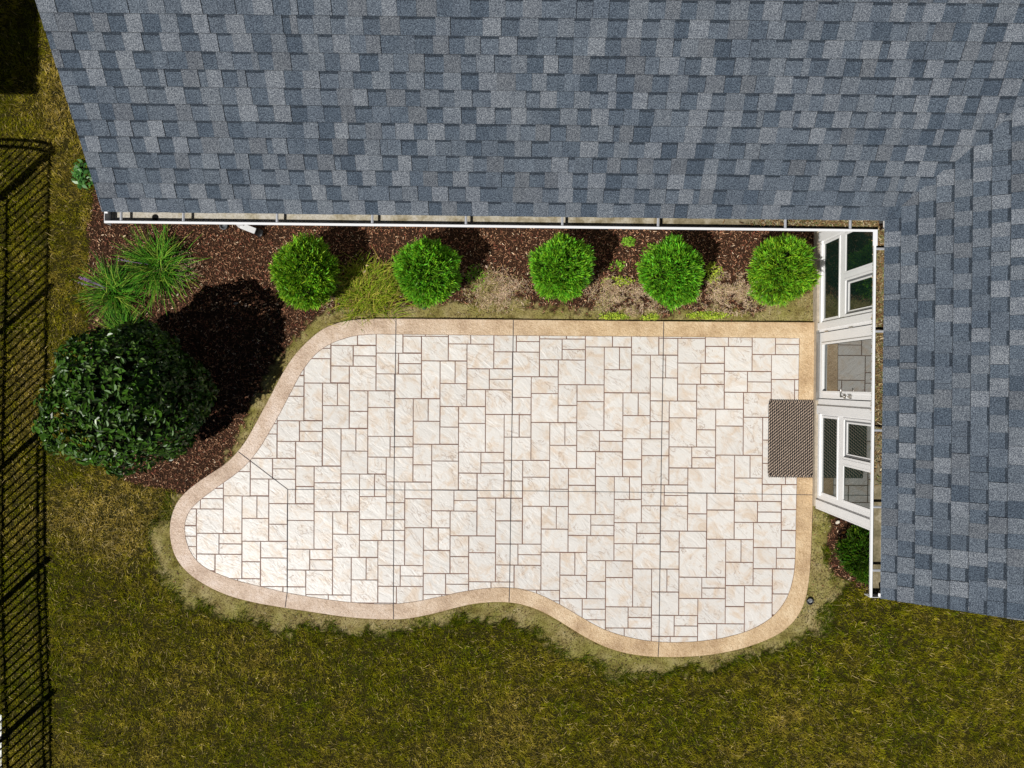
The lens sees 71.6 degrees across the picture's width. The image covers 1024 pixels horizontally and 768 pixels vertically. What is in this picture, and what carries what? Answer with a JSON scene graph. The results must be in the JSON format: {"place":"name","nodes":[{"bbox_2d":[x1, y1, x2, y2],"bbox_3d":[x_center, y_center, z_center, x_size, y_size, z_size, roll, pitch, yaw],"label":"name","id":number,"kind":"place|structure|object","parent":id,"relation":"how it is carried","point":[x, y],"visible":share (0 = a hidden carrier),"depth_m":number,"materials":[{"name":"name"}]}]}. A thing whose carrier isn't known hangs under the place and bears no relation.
{"place":"outdoors","nodes":[
{"label":"outdoors","id":0,"kind":"place"},
{"bbox_2d":[0,0,1023,767],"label":"ground","id":1,"kind":"structure","parent":0,"point":[582,646],"depth_m":10.05,"materials":[{"name":"green plant"}]},
{"bbox_2d":[0,715,1,765],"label":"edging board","id":2,"kind":"object","parent":1,"relation":"on","point":[1,742],"visible":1,"depth_m":10.03,"materials":[{"name":"white"}]},
{"bbox_2d":[0,195,4,767],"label":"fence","id":3,"kind":"object","parent":1,"relation":"on","point":[2,737],"visible":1,"depth_m":10.01,"materials":[{"name":"black metal"}]},
{"bbox_2d":[71,158,92,190],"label":"leafy plant","id":4,"kind":"object","parent":1,"relation":"on","point":[76,175],"visible":0.84,"depth_m":9.98,"materials":[{"name":"green plant"}]},
{"bbox_2d":[64,250,151,327],"bbox_3d":[-5.631,-1.264,9.848,1.303,0.405,1.298,0,90,0],"label":"lilyturf","id":5,"kind":"object","parent":1,"relation":"on","point":[108,295],"visible":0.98,"depth_m":9.92,"materials":[{"name":"green plant"}]},
{"bbox_2d":[88,296,154,342],"bbox_3d":[-5.410,-0.671,9.862,1.042,0.376,1.270,0,90,0],"label":"lilyturf","id":6,"kind":"object","parent":1,"relation":"on","point":[126,316],"visible":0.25,"depth_m":9.93,"materials":[{"name":"green plant"}]},
{"bbox_2d":[31,319,219,479],"bbox_3d":[-4.886,0.193,8.981,1.851,2.220,1.894,-29,90,0],"label":"evergreen bush","id":7,"kind":"object","parent":1,"relation":"on","point":[125,398],"visible":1,"depth_m":8.39,"materials":[{"name":"green plant"}]},
{"bbox_2d":[106,223,211,317],"bbox_3d":[-4.930,-1.717,9.813,1.476,0.473,1.682,0,90,0],"label":"lilyturf","id":8,"kind":"object","parent":1,"relation":"on","point":[152,276],"visible":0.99,"depth_m":9.91,"materials":[{"name":"green plant"}]},
{"bbox_2d":[268,230,340,311],"bbox_3d":[-2.771,-1.497,9.516,0.962,1.150,1.129,0,90,0],"label":"globe shrub","id":9,"kind":"object","parent":1,"relation":"on","point":[305,266],"visible":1,"depth_m":9.29,"materials":[{"name":"green plant"}]},
{"bbox_2d":[323,249,415,331],"bbox_3d":[-1.965,-1.369,9.895,1.623,0.311,1.199,-16,90,0],"label":"grass tuft","id":10,"kind":"object","parent":1,"relation":"on","point":[368,285],"visible":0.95,"depth_m":9.95,"materials":[{"name":"green plant"}]},
{"bbox_2d":[391,236,462,310],"bbox_3d":[-1.136,-1.490,9.536,0.982,1.111,1.028,0,90,0],"label":"globe shrub","id":11,"kind":"object","parent":1,"relation":"on","point":[427,270],"visible":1,"depth_m":9.28,"materials":[{"name":"green plant"}]},
{"bbox_2d":[154,251,797,316],"bbox_3d":[-0.562,-1.438,9.999,9.233,0.098,1.029,0,90,0],"label":"dry thatch","id":12,"kind":"object","parent":1,"relation":"on","point":[730,291],"visible":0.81,"depth_m":10.02,"materials":[{"name":"beige dry grass"}]},
{"bbox_2d":[86,190,866,596],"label":"mulch","id":13,"kind":"object","parent":1,"relation":"on","point":[256,308],"visible":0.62,"depth_m":10.04,"materials":[{"name":"brown wood"}]},
{"bbox_2d":[219,224,227,229],"bbox_3d":[-4.062,-2.230,10.025,0.118,0.069,0.118,0,90,0],"label":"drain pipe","id":14,"kind":"object","parent":13,"relation":"on","point":[222,226],"visible":0.61,"depth_m":10.01,"materials":[{"name":"white plastic"}]},
{"bbox_2d":[642,243,657,253],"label":"weed","id":15,"kind":"object","parent":13,"relation":"on","point":[652,246],"visible":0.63,"depth_m":10.01,"materials":[{"name":"green plant"}]},
{"bbox_2d":[465,264,487,290],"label":"weed","id":16,"kind":"object","parent":1,"relation":"on","point":[474,272],"visible":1,"depth_m":10.03,"materials":[{"name":"green plant"}]},
{"bbox_2d":[460,263,502,306],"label":"grass tuft","id":17,"kind":"object","parent":1,"relation":"on","point":[483,289],"visible":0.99,"depth_m":10.01,"materials":[{"name":"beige plant"}]},
{"bbox_2d":[170,318,813,656],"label":"patio","id":18,"kind":"structure","parent":1,"relation":"on","point":[611,485],"depth_m":10.00,"materials":[{"name":"stone"}]},
{"bbox_2d":[768,400,813,477],"bbox_3d":[3.934,0.770,9.985,0.682,0.023,1.106,0,90,0],"label":"doormat","id":19,"kind":"object","parent":18,"relation":"on","point":[790,438],"visible":1,"depth_m":9.98,"materials":[{"name":"brown fabric"}]},
{"bbox_2d":[154,293,840,679],"bbox_3d":[-0.152,1.434,10.065,9.811,0.091,5.564,0,90,0],"label":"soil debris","id":20,"kind":"object","parent":1,"relation":"on","point":[522,607],"visible":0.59,"depth_m":10.04,"materials":[{"name":"brown soil"}]},
{"bbox_2d":[35,0,1023,620],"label":"house","id":21,"kind":"structure","parent":1,"relation":"on","point":[901,122],"depth_m":6.41,"materials":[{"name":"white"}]},
{"bbox_2d":[722,219,883,485],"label":"leaf litter","id":22,"kind":"object","parent":21,"relation":"on","point":[868,224],"visible":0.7,"depth_m":6.99,"materials":[{"name":"brown dry leaf"}]},
{"bbox_2d":[821,416,838,499],"bbox_3d":[4.300,0.976,9.550,0.078,0.498,1.083,1,90,0],"label":"window","id":23,"kind":"structure","parent":21,"relation":"in","point":[829,424],"depth_m":9.55,"materials":[{"name":"plastic"}]},
{"bbox_2d":[823,235,840,320],"bbox_3d":[4.327,-1.409,9.550,0.078,0.498,1.083,1,90,0],"label":"window","id":24,"kind":"structure","parent":21,"relation":"in","point":[831,248],"depth_m":9.55,"materials":[{"name":"plastic"}]},
{"bbox_2d":[819,325,871,399],"bbox_3d":[4.280,-0.263,8.907,0.126,2.015,0.920,0,90,0],"label":"door","id":25,"kind":"structure","parent":21,"relation":"in","point":[845,354],"depth_m":9.14,"materials":[{"name":"plastic"}]},
{"bbox_2d":[842,464,869,510],"bbox_3d":[4.297,1.273,8.508,0.083,1.313,0.491,0,90,0],"label":"window","id":26,"kind":"structure","parent":21,"relation":"in","point":[855,480],"depth_m":8.80,"materials":[{"name":"plastic"}]},
{"bbox_2d":[842,418,870,464],"bbox_3d":[4.311,0.700,8.508,0.099,1.313,0.531,0,90,0],"label":"window","id":27,"kind":"structure","parent":21,"relation":"in","point":[856,432],"depth_m":8.84,"materials":[{"name":"plastic"}]},
{"bbox_2d":[844,270,872,316],"bbox_3d":[4.331,-1.112,8.508,0.098,1.313,0.491,0,90,0],"label":"window","id":28,"kind":"structure","parent":21,"relation":"in","point":[857,288],"depth_m":8.85,"materials":[{"name":"plastic"}]},
{"bbox_2d":[845,220,882,273],"bbox_3d":[4.330,-1.685,8.508,0.084,1.313,0.531,0,90,0],"label":"window","id":29,"kind":"structure","parent":21,"relation":"in","point":[858,245],"depth_m":8.82,"materials":[{"name":"plastic"}]},
{"bbox_2d":[527,232,596,302],"bbox_3d":[0.658,-1.554,9.532,0.947,1.118,0.980,0,90,0],"label":"globe shrub","id":30,"kind":"object","parent":1,"relation":"on","point":[561,265],"visible":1,"depth_m":9.27,"materials":[{"name":"green plant"}]},
{"bbox_2d":[588,292,615,318],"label":"grass tuft","id":31,"kind":"object","parent":1,"relation":"on","point":[604,305],"visible":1,"depth_m":10.02,"materials":[{"name":"beige plant"}]},
{"bbox_2d":[598,311,628,319],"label":"weed","id":32,"kind":"object","parent":1,"relation":"on","point":[614,315],"visible":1,"depth_m":10.02,"materials":[{"name":"green plant"}]},
{"bbox_2d":[608,260,625,271],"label":"weed","id":33,"kind":"object","parent":1,"relation":"on","point":[620,264],"visible":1,"depth_m":10.02,"materials":[{"name":"green plant"}]},
{"bbox_2d":[600,275,634,287],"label":"weed","id":34,"kind":"object","parent":1,"relation":"on","point":[621,279],"visible":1,"depth_m":10.02,"materials":[{"name":"green plant"}]},
{"bbox_2d":[621,236,636,246],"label":"weed","id":35,"kind":"object","parent":1,"relation":"on","point":[628,241],"visible":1,"depth_m":10.02,"materials":[{"name":"green plant"}]},
{"bbox_2d":[640,313,659,320],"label":"weed","id":36,"kind":"object","parent":1,"relation":"on","point":[655,316],"visible":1,"depth_m":10.02,"materials":[{"name":"green plant"}]},
{"bbox_2d":[637,234,705,313],"bbox_3d":[2.127,-1.484,9.510,0.915,1.162,1.109,0,90,0],"label":"globe shrub","id":37,"kind":"object","parent":1,"relation":"on","point":[674,271],"visible":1,"depth_m":9.29,"materials":[{"name":"green plant"}]},
{"bbox_2d":[686,311,732,319],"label":"weed","id":38,"kind":"object","parent":1,"relation":"on","point":[710,316],"visible":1,"depth_m":10.02,"materials":[{"name":"green plant"}]},
{"bbox_2d":[703,262,722,284],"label":"weed","id":39,"kind":"object","parent":1,"relation":"on","point":[709,276],"visible":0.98,"depth_m":10.01,"materials":[{"name":"green plant"}]},
{"bbox_2d":[745,232,821,308],"bbox_3d":[3.619,-1.508,9.531,0.946,1.119,1.024,0,90,0],"label":"globe shrub","id":40,"kind":"object","parent":1,"relation":"on","point":[785,268],"visible":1,"depth_m":9.29,"materials":[{"name":"green plant"}]},
{"bbox_2d":[806,598,813,604],"bbox_3d":[4.205,3.068,10.047,0.096,0.066,0.096,0,90,0],"label":"drain cover","id":41,"kind":"object","parent":1,"relation":"on","point":[809,601],"visible":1,"depth_m":10.04,"materials":[{"name":"grey metal"}]},
{"bbox_2d":[834,524,869,586],"bbox_3d":[4.849,2.319,9.710,0.814,0.762,0.852,-44,90,0],"label":"bush","id":42,"kind":"object","parent":1,"relation":"on","point":[854,559],"visible":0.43,"depth_m":9.61,"materials":[{"name":"green plant"}]},
{"bbox_2d":[0,0,1023,767],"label":"grass","id":43,"kind":"structure","parent":0,"point":[400,760],"depth_m":10.04,"materials":[{"name":"green plant"}]}
]}

